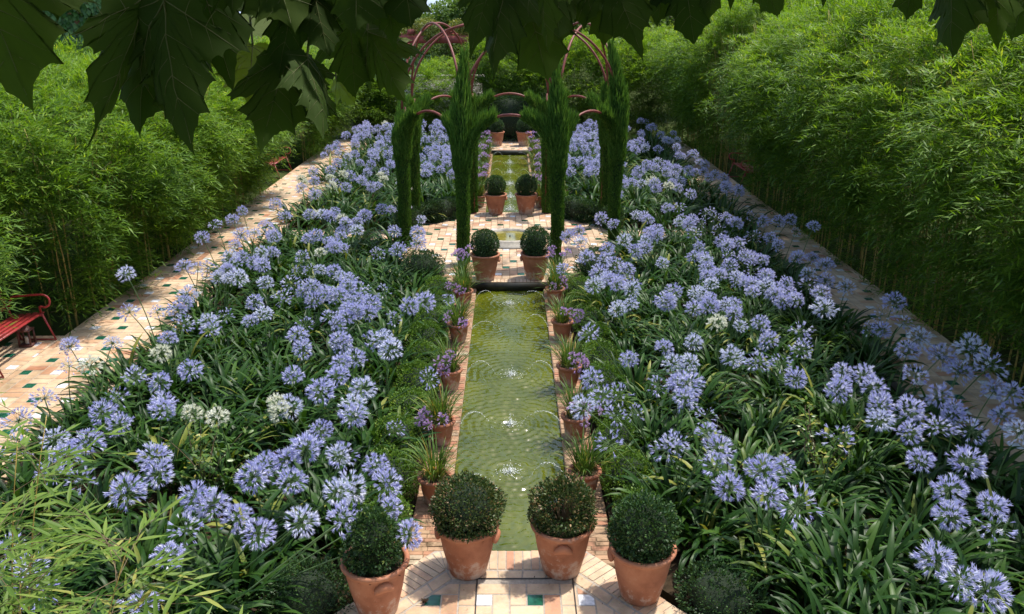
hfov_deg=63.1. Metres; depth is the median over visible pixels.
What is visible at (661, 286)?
agapanthus
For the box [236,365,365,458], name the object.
agapanthus
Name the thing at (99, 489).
agapanthus
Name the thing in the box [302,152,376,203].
agapanthus
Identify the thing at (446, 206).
box hedge
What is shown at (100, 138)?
bamboo clump
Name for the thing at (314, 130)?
bamboo clump
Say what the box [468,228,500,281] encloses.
potted box ball
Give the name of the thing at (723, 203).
agapanthus
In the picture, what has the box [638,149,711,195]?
agapanthus
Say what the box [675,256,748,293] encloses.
agapanthus
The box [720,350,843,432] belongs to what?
agapanthus
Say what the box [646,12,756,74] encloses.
garden tree
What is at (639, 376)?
agapanthus
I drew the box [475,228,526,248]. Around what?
fountain basin
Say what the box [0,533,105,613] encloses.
agapanthus
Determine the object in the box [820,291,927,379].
agapanthus
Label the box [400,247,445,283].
box bush
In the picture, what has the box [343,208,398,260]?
agapanthus
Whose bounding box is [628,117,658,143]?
agapanthus
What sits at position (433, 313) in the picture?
box bush
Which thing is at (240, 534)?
agapanthus
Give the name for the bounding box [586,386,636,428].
box bush
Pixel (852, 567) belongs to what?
agapanthus
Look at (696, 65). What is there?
bamboo clump
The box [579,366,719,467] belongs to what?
agapanthus
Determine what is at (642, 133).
agapanthus
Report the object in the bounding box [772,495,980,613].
agapanthus
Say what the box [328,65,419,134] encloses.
garden tree
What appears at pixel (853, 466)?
agapanthus
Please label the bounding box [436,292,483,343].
potted garlic
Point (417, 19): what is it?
garden tree
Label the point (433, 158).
agapanthus
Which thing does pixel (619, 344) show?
agapanthus
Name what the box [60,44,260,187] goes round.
bamboo clump
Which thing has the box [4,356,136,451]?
agapanthus
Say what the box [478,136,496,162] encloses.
potted garlic
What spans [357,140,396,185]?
agapanthus
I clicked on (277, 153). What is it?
bamboo clump
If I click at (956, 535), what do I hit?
agapanthus
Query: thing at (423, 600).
dry leaf
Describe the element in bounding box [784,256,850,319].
agapanthus
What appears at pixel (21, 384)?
path
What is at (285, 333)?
agapanthus
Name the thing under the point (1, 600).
agapanthus
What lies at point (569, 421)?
potted garlic
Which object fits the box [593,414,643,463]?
box bush
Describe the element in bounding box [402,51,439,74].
garden tree
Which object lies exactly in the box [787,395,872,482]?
garden shrub
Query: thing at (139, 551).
agapanthus
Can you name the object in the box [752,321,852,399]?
agapanthus
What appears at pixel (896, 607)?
agapanthus
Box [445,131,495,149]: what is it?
agapanthus
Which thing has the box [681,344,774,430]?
agapanthus
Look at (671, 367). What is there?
agapanthus
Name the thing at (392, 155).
agapanthus
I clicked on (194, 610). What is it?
agapanthus
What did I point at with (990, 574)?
agapanthus
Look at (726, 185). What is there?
agapanthus
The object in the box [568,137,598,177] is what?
agapanthus
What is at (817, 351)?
agapanthus
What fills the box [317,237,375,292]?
agapanthus
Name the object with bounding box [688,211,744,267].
agapanthus
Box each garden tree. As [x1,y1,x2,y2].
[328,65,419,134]
[400,17,434,59]
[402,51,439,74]
[411,33,478,74]
[421,0,463,69]
[445,0,511,68]
[485,60,545,98]
[507,19,594,72]
[581,29,659,90]
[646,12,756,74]
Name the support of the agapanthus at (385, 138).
on the flower bed at (303, 227)
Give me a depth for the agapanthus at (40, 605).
6.14 m
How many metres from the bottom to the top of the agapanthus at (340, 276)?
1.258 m
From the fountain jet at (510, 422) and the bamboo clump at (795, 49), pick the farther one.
the bamboo clump at (795, 49)
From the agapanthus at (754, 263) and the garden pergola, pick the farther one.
the garden pergola
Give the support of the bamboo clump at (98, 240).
on the ground
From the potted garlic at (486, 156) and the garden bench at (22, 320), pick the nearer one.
the garden bench at (22, 320)
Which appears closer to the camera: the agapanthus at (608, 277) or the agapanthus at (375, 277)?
the agapanthus at (608, 277)
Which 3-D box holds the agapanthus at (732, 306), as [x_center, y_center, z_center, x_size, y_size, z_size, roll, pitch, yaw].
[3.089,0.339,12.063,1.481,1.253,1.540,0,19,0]
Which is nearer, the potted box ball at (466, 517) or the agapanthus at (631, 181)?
the potted box ball at (466, 517)
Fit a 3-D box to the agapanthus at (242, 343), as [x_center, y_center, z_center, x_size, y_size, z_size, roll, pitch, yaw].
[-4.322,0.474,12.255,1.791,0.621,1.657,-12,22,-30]
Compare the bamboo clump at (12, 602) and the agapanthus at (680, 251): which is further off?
the agapanthus at (680, 251)
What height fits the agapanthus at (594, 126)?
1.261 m
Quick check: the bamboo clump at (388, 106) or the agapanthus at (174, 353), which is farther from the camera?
the bamboo clump at (388, 106)
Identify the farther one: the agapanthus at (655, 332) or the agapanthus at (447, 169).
the agapanthus at (447, 169)
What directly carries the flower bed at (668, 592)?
on the ground
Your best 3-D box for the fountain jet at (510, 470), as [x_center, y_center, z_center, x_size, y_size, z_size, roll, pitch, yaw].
[-0.047,1.787,9.353,0.379,0.161,0.379,1,19,2]
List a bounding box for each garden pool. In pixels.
[406,283,614,568]
[478,151,541,212]
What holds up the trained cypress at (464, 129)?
on the patio
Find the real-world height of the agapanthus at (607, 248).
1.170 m
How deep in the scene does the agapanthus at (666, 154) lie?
27.47 m
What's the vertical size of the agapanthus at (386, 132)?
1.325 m
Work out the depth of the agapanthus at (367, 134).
27.70 m
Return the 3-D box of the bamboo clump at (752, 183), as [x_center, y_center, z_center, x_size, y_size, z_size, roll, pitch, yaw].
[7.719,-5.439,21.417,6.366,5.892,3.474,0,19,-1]
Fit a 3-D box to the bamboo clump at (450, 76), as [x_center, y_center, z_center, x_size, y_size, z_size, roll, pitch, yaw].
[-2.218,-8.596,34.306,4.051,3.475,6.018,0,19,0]
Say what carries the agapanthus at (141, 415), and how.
on the flower bed at (171, 493)
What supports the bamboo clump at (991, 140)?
on the ground
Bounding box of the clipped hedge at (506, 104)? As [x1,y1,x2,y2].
[476,94,544,141]
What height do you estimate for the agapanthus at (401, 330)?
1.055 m
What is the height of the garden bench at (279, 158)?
0.932 m
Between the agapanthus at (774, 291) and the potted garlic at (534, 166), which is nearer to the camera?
the agapanthus at (774, 291)
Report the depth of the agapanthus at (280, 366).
11.32 m
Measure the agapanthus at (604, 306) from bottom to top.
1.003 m
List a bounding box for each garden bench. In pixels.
[0,291,56,377]
[255,147,291,178]
[728,152,763,185]
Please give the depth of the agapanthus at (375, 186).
19.61 m
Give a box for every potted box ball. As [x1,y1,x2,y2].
[337,504,409,613]
[428,470,507,580]
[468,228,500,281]
[484,174,506,214]
[489,118,504,145]
[514,174,537,214]
[516,119,531,145]
[520,225,552,280]
[526,470,598,580]
[604,488,681,606]
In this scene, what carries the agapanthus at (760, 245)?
on the flower bed at (668, 592)
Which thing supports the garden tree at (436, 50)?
on the ground
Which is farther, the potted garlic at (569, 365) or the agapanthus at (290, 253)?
the agapanthus at (290, 253)
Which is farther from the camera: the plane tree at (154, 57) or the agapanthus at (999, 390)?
the agapanthus at (999, 390)
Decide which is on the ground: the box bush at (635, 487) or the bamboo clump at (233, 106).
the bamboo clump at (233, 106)
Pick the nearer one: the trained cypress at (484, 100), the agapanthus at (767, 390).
the agapanthus at (767, 390)
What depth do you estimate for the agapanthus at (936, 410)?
9.63 m
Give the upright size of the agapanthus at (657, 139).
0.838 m
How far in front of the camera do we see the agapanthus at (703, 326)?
12.62 m
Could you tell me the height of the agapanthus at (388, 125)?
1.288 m
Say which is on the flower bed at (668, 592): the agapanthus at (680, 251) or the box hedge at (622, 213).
the agapanthus at (680, 251)
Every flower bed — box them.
[2,245,454,613]
[288,157,458,229]
[540,157,725,229]
[564,245,1023,613]
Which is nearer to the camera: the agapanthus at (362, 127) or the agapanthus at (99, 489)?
the agapanthus at (99, 489)
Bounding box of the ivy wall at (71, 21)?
[0,0,142,198]
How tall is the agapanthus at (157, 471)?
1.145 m
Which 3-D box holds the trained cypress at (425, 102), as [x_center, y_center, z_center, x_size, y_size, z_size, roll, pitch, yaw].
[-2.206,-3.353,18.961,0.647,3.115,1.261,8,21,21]
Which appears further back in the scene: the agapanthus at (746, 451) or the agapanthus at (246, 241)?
the agapanthus at (246, 241)
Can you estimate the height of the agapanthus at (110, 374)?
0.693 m
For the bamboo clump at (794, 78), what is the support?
on the ground
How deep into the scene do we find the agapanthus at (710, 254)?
16.14 m
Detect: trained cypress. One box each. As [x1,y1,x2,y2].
[390,97,421,246]
[405,90,432,223]
[439,42,500,263]
[447,88,496,212]
[519,62,580,263]
[524,87,572,212]
[583,80,609,225]
[596,37,630,246]
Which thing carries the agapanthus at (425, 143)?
on the flower bed at (303, 227)
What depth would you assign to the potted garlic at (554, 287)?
14.44 m
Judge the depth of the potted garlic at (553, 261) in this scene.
14.92 m
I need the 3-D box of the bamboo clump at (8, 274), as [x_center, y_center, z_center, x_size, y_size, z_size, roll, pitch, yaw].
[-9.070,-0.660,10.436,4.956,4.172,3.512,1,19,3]
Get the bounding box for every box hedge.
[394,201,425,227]
[421,195,456,222]
[564,194,597,222]
[593,202,624,229]
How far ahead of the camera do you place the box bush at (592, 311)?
13.12 m
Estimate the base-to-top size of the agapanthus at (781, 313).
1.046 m
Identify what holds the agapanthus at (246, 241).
on the flower bed at (171, 493)
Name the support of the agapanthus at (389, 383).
on the flower bed at (171, 493)
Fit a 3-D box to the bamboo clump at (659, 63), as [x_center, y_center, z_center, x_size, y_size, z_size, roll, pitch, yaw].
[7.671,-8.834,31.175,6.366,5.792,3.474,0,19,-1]
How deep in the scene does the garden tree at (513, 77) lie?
38.94 m
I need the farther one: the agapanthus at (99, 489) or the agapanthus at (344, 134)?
the agapanthus at (344, 134)
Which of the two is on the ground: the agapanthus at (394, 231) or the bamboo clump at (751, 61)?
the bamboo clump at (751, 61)
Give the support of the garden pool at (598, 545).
on the ground
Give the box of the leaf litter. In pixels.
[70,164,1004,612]
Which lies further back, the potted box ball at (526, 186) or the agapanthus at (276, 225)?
the potted box ball at (526, 186)
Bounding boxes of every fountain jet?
[497,460,524,480]
[503,369,522,378]
[503,414,517,431]
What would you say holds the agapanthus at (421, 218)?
on the flower bed at (171, 493)
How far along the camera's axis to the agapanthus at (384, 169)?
22.48 m
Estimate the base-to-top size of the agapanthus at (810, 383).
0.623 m
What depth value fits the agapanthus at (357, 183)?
23.26 m
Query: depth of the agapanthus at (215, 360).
11.01 m
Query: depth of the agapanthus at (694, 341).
10.84 m
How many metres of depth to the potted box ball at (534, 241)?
15.31 m
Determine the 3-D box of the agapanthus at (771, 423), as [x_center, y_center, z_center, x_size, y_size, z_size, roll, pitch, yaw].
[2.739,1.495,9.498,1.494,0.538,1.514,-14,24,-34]
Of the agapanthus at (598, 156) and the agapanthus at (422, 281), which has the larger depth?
the agapanthus at (598, 156)
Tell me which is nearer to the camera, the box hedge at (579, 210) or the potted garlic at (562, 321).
the potted garlic at (562, 321)
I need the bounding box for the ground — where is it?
[0,14,1023,602]
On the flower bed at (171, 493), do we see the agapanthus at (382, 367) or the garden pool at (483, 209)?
the agapanthus at (382, 367)
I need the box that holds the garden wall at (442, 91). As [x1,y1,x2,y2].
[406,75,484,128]
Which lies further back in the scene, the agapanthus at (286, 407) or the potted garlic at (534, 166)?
the potted garlic at (534, 166)
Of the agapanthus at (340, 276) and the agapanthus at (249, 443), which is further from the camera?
the agapanthus at (340, 276)
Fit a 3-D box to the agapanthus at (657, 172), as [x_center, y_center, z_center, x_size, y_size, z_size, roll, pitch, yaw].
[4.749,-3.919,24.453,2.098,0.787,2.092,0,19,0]
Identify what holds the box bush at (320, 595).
on the flower bed at (171, 493)
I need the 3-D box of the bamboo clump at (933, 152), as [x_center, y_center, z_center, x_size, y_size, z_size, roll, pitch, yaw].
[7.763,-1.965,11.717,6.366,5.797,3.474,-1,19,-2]
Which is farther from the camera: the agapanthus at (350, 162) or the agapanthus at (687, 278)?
the agapanthus at (350, 162)
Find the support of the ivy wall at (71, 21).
on the ground
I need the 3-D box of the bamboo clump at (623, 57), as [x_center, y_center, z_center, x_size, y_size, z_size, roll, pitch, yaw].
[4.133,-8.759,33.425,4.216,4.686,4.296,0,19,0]
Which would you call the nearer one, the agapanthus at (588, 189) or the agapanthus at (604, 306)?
the agapanthus at (604, 306)
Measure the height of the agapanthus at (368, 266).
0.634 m
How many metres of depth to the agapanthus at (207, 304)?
13.32 m
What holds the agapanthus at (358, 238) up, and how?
on the flower bed at (171, 493)
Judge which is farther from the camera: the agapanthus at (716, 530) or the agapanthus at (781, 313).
the agapanthus at (781, 313)
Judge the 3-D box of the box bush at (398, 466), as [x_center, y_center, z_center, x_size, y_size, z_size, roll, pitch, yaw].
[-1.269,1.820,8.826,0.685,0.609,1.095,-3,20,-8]
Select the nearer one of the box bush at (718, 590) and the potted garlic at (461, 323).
the box bush at (718, 590)
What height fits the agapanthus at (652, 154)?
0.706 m
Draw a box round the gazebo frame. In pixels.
[401,22,612,245]
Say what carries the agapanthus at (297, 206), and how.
on the flower bed at (303, 227)
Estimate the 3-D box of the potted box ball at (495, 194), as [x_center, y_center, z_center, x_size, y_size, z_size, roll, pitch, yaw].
[-0.402,-2.788,20.531,0.576,0.984,0.582,0,19,0]
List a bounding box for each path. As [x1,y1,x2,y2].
[0,139,374,502]
[0,336,62,381]
[281,230,396,243]
[377,139,633,146]
[618,230,744,243]
[656,139,1023,510]
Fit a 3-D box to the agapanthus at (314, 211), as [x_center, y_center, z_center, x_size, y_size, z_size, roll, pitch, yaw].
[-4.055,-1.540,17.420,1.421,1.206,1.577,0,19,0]
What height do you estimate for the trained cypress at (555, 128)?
4.016 m
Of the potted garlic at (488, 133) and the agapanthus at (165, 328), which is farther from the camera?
the potted garlic at (488, 133)
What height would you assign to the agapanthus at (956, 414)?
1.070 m
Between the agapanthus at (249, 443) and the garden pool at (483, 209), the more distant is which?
the garden pool at (483, 209)
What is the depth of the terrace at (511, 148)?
30.61 m
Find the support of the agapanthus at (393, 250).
on the flower bed at (171, 493)
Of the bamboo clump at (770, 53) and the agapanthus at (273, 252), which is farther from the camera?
the bamboo clump at (770, 53)
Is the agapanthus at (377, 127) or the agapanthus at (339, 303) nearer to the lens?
the agapanthus at (339, 303)
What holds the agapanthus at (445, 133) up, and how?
on the flower bed at (303, 227)
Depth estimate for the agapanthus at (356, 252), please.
16.86 m
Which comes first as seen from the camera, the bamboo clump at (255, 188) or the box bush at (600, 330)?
the box bush at (600, 330)
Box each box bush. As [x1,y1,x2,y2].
[256,553,355,613]
[353,483,414,543]
[359,443,420,501]
[371,411,425,459]
[385,386,436,431]
[389,358,440,401]
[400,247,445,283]
[402,338,440,376]
[403,318,450,352]
[412,302,450,332]
[421,275,454,297]
[422,289,451,308]
[562,275,596,299]
[563,288,602,315]
[572,244,618,278]
[573,304,603,334]
[577,322,617,349]
[579,338,622,373]
[582,360,630,396]
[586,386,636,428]
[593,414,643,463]
[598,443,655,502]
[611,481,674,517]
[670,553,772,613]
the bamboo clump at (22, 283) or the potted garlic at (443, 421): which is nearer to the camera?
the potted garlic at (443, 421)
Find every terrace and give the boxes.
[335,550,686,613]
[482,146,528,151]
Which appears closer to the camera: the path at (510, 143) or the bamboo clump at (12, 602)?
the bamboo clump at (12, 602)
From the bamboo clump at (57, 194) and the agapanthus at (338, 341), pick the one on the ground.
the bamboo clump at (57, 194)
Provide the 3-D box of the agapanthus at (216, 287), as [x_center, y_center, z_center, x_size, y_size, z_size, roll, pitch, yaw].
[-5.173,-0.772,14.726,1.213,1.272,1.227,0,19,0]
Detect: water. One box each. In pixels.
[453,291,564,550]
[486,155,533,212]
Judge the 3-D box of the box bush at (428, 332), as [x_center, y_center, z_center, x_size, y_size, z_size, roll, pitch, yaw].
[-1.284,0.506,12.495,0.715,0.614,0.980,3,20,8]
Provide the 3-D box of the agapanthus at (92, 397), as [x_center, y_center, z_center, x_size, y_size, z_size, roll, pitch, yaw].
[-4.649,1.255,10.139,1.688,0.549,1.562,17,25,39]
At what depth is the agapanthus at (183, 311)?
11.65 m
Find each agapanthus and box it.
[0,386,113,482]
[0,405,100,523]
[0,441,88,538]
[0,457,145,573]
[0,495,67,558]
[0,511,43,573]
[0,526,121,613]
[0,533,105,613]
[0,558,64,613]
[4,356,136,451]
[9,552,124,613]
[29,427,177,540]
[48,466,207,609]
[49,522,248,613]
[51,370,201,457]
[52,335,141,422]
[54,333,188,410]
[71,387,182,491]
[85,503,353,613]
[89,364,204,462]
[102,390,228,507]
[104,441,225,563]
[111,264,193,365]
[115,314,221,406]
[117,591,207,613]
[118,330,236,395]
[134,300,225,375]
[134,354,293,433]
[134,395,284,492]
[141,359,258,445]
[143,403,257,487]
[146,285,250,347]
[148,406,281,521]
[151,495,422,613]
[156,305,273,360]
[159,480,319,611]
[160,259,238,319]
[161,313,258,405]
[172,262,258,328]
[180,314,292,372]
[181,459,402,580]
[192,230,251,300]
[196,219,273,288]
[197,410,328,482]
[207,350,349,428]
[209,242,297,280]
[215,445,346,542]
[216,214,277,270]
[217,305,309,379]
[220,249,291,312]
[220,338,329,397]
[221,282,319,325]
[229,255,325,294]
[231,205,295,257]
[231,275,305,337]
[233,245,300,307]
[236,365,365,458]
[239,431,359,559]
[240,278,334,324]
[241,242,305,272]
[245,289,329,359]
[246,324,354,405]
[250,230,311,253]
[251,251,342,304]
[253,228,316,281]
[255,197,308,244]
[262,174,337,227]
[262,210,315,257]
[262,263,340,321]
[263,451,427,568]
[264,276,344,343]
[265,402,404,525]
[266,375,377,480]
[276,218,341,246]
[280,228,349,282]
[280,231,350,263]
[281,302,381,383]
[283,176,373,231]
[285,209,350,251]
[285,240,352,272]
[291,166,372,210]
[291,241,351,306]
[296,377,442,479]
[299,348,438,439]
[302,143,369,185]
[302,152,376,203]
[302,392,418,480]
[304,278,370,354]
[308,329,390,414]
[309,278,385,313]
[310,207,371,255]
[310,264,398,335]
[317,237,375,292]
[317,238,389,265]
[320,146,389,190]
[320,167,397,222]
[322,223,386,252]
[325,216,384,276]
[328,139,381,175]
[328,291,435,370]
[330,253,406,286]
[331,129,368,163]
[331,197,397,233]
[332,328,428,419]
[333,126,392,163]
[337,283,419,323]
[340,124,384,152]
[340,169,395,195]
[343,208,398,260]
[347,310,440,393]
[350,246,418,301]
[351,136,395,171]
[352,283,454,351]
[353,225,409,273]
[355,120,394,147]
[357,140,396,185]
[357,258,432,292]
[358,130,421,171]
[359,215,426,267]
[359,280,454,334]
[360,153,421,200]
[360,291,471,354]
[361,124,391,149]
[364,269,454,306]
[365,122,393,153]
[365,175,444,226]
[366,203,430,251]
[372,180,445,203]
[377,140,427,171]
[382,160,446,188]
[387,235,448,296]
[388,120,449,151]
[388,224,425,282]
[389,135,433,160]
[396,168,454,212]
[420,124,448,150]
[420,142,453,176]
[420,143,482,183]
[420,151,454,194]
[420,161,486,206]
[421,119,449,146]
[423,130,451,158]
[424,134,451,164]
[426,136,488,169]
[429,145,481,180]
[437,120,482,141]
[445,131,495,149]
[536,158,599,202]
[538,125,584,151]
[538,132,596,160]
[539,144,598,185]
[556,249,649,316]
[560,224,643,280]
[565,155,589,189]
[565,156,634,201]
[565,165,634,217]
[566,233,632,285]
[568,127,597,155]
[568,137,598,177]
[569,386,716,500]
[570,139,595,171]
[571,119,597,148]
[571,133,598,163]
[572,273,648,334]
[574,122,597,150]
[576,145,648,180]
[578,276,657,347]
[578,321,673,399]
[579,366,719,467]
[580,242,644,301]
[583,154,641,188]
[584,270,662,345]
[586,142,641,173]
[587,165,639,181]
[587,177,641,226]
[594,209,667,259]
[595,421,746,530]
[596,274,669,315]
[596,338,700,424]
[598,298,670,370]
[599,221,671,252]
[606,240,672,293]
[607,214,660,269]
[612,244,702,297]
[613,289,698,338]
[614,315,705,368]
[616,356,748,438]
[620,159,673,209]
[620,223,706,258]
[620,224,678,281]
[621,191,673,222]
[623,160,685,200]
[624,138,693,179]
[625,137,646,169]
[625,177,704,232]
[626,126,652,159]
[627,131,677,151]
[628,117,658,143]
[628,122,680,158]
[630,136,701,169]
[631,293,725,327]
[633,146,671,162]
[633,291,749,374]
[633,369,720,462]
[635,256,691,313]
[637,130,695,164]
[637,307,749,359]
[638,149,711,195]
[640,158,704,185]
[642,442,837,569]
[644,332,734,409]
[647,165,721,218]
[649,407,829,527]
[650,263,716,298]
[654,213,714,267]
[656,226,713,285]
[658,202,702,248]
[661,158,731,197]
[663,277,744,338]
[663,313,770,391]
[664,249,739,312]
[664,451,770,580]
[665,216,744,255]
[668,166,739,213]
[672,291,771,376]
[674,249,754,276]
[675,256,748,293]
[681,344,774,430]
[682,261,744,319]
[683,187,766,223]
[687,393,812,462]
[688,180,775,231]
[688,206,732,258]
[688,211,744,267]
[689,452,846,610]
[697,273,785,349]
[698,224,762,249]
[699,214,788,249]
[701,327,814,382]
[704,233,769,296]
[710,285,776,352]
[712,429,845,510]
[713,267,794,332]
[716,249,796,274]
[716,478,920,612]
[717,248,774,309]
[718,275,797,347]
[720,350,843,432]
[721,353,818,446]
[728,213,797,265]
[728,518,966,613]
[729,210,780,254]
[730,229,787,292]
[740,312,821,359]
[744,283,812,322]
[750,227,816,280]
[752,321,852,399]
[757,221,821,291]
[761,272,844,338]
[767,424,916,528]
[767,559,932,613]
[769,249,839,318]
[770,284,856,352]
[771,337,869,386]
[771,363,910,437]
[772,390,939,483]
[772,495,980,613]
[773,296,865,371]
[778,361,899,452]
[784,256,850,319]
[795,278,879,339]
[801,309,896,354]
[802,315,932,394]
[805,390,927,500]
[818,576,975,613]
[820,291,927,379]
[833,444,992,568]
[834,364,970,459]
[847,538,1014,613]
[848,339,957,422]
[854,412,1003,529]
[858,472,1023,601]
[863,398,1016,504]
[873,524,1023,613]
[892,332,1009,437]
[908,517,1023,613]
[909,379,1023,466]
[926,402,1023,497]
[931,461,1023,561]
[939,419,1023,523]
[948,487,1023,612]
[977,593,1022,613]
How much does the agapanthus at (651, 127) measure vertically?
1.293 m
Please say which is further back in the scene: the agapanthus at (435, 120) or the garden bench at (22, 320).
the agapanthus at (435, 120)
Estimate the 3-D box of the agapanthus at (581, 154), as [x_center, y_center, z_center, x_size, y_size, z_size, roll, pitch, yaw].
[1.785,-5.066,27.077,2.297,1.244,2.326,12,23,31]
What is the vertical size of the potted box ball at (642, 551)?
0.948 m
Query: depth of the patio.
18.33 m
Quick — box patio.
[399,212,620,286]
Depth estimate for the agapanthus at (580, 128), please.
28.95 m
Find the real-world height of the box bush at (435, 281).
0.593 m
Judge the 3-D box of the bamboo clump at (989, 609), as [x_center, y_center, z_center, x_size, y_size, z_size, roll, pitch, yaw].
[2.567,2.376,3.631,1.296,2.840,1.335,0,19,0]
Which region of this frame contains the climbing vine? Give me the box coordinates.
[400,17,467,43]
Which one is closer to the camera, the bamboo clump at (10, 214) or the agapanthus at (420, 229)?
the bamboo clump at (10, 214)
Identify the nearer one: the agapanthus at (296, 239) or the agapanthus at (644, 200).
the agapanthus at (296, 239)
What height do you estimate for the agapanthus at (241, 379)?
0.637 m
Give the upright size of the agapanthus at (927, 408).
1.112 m
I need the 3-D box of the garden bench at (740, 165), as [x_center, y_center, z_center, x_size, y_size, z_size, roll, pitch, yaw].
[6.928,-4.142,24.433,0.846,0.932,1.520,0,19,0]
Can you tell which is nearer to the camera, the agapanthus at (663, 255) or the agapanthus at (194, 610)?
the agapanthus at (194, 610)
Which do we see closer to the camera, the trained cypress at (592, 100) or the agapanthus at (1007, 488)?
the agapanthus at (1007, 488)
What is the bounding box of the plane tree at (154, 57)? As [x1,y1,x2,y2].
[0,0,1023,157]
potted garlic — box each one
[395,430,476,506]
[406,377,476,446]
[424,333,481,391]
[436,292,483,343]
[439,263,484,307]
[440,245,482,286]
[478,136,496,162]
[478,143,497,171]
[478,151,490,179]
[478,162,490,193]
[478,171,487,207]
[481,130,493,153]
[522,151,541,174]
[524,131,538,153]
[526,136,539,161]
[526,144,540,169]
[527,161,541,189]
[529,245,579,284]
[533,173,541,207]
[533,259,579,305]
[537,288,584,340]
[543,329,596,387]
[550,375,607,441]
[552,420,628,497]
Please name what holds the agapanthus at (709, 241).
on the flower bed at (668, 592)
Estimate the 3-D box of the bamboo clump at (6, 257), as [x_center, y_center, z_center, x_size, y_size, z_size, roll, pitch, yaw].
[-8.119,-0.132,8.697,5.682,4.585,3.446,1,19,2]
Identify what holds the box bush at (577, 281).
on the flower bed at (668, 592)
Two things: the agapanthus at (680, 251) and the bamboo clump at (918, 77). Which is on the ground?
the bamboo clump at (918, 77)
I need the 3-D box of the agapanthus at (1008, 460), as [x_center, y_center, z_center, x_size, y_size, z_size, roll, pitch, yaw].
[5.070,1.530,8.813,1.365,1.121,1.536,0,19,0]
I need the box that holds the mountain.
[239,0,879,13]
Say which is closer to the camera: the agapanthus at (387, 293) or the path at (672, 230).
the agapanthus at (387, 293)
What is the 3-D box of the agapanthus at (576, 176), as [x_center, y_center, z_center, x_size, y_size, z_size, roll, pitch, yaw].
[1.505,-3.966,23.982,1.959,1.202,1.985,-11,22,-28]
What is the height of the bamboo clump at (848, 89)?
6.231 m
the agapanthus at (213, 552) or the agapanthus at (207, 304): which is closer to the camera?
the agapanthus at (213, 552)
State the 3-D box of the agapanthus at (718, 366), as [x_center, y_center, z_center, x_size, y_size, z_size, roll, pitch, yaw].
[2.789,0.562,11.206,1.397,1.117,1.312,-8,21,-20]
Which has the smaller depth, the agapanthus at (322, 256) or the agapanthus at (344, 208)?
the agapanthus at (322, 256)
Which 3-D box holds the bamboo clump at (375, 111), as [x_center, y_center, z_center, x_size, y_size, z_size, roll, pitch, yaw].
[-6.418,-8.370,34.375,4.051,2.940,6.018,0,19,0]
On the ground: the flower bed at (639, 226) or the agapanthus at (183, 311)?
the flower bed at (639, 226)
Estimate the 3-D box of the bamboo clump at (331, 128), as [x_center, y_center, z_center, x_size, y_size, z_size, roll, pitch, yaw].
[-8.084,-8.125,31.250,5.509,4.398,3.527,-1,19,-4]
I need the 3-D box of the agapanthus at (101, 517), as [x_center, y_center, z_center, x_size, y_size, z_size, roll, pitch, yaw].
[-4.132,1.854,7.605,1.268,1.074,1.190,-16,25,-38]
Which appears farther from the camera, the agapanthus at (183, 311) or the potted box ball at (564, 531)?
the agapanthus at (183, 311)
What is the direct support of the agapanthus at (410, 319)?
on the flower bed at (171, 493)
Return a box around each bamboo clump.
[0,60,226,304]
[0,66,144,302]
[0,68,207,335]
[0,107,102,304]
[0,120,85,319]
[0,185,37,260]
[0,198,54,392]
[0,240,20,319]
[0,398,137,613]
[0,481,227,613]
[1,38,176,249]
[33,46,259,262]
[36,48,224,230]
[51,50,274,246]
[54,34,295,233]
[54,35,240,212]
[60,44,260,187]
[81,53,311,207]
[119,584,212,613]
[218,78,285,187]
[249,37,353,161]
[249,37,360,157]
[250,36,366,148]
[308,78,392,142]
[356,70,449,138]
[410,53,503,136]
[462,34,546,138]
[518,28,607,138]
[571,30,664,138]
[619,22,715,141]
[640,0,753,150]
[651,0,752,158]
[655,0,789,160]
[661,0,804,179]
[694,0,874,212]
[705,1,792,149]
[709,0,801,154]
[718,0,826,176]
[720,0,897,231]
[726,0,818,161]
[733,0,929,245]
[742,0,871,192]
[743,0,933,282]
[760,0,830,175]
[780,0,1014,305]
[784,0,878,206]
[794,1,923,212]
[809,0,970,254]
[816,0,1023,334]
[826,24,1023,380]
[867,22,1021,274]
[893,56,1023,391]
[917,25,1023,308]
[960,87,1023,410]
[975,600,1023,613]
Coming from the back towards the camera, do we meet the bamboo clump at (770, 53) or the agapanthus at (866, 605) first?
the bamboo clump at (770, 53)
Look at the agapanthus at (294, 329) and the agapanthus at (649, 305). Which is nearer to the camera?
the agapanthus at (294, 329)
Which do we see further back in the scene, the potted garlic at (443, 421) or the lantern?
the lantern
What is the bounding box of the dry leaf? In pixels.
[421,598,428,603]
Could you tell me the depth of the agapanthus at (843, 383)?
9.58 m
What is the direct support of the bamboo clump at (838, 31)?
on the ground
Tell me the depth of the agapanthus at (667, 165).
22.12 m
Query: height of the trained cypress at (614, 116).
4.312 m
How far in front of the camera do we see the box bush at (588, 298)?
13.82 m
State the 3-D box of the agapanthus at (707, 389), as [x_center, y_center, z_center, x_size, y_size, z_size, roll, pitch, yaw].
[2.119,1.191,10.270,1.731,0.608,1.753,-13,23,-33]
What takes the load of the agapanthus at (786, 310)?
on the flower bed at (668, 592)
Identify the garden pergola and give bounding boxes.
[399,29,468,58]
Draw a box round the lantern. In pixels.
[15,325,36,347]
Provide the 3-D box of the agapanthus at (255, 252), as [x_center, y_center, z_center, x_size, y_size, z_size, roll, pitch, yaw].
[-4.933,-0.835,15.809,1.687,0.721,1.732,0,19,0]
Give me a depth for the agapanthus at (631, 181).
19.65 m
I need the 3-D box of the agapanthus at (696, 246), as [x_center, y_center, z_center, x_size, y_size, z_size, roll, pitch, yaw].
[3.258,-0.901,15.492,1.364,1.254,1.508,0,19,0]

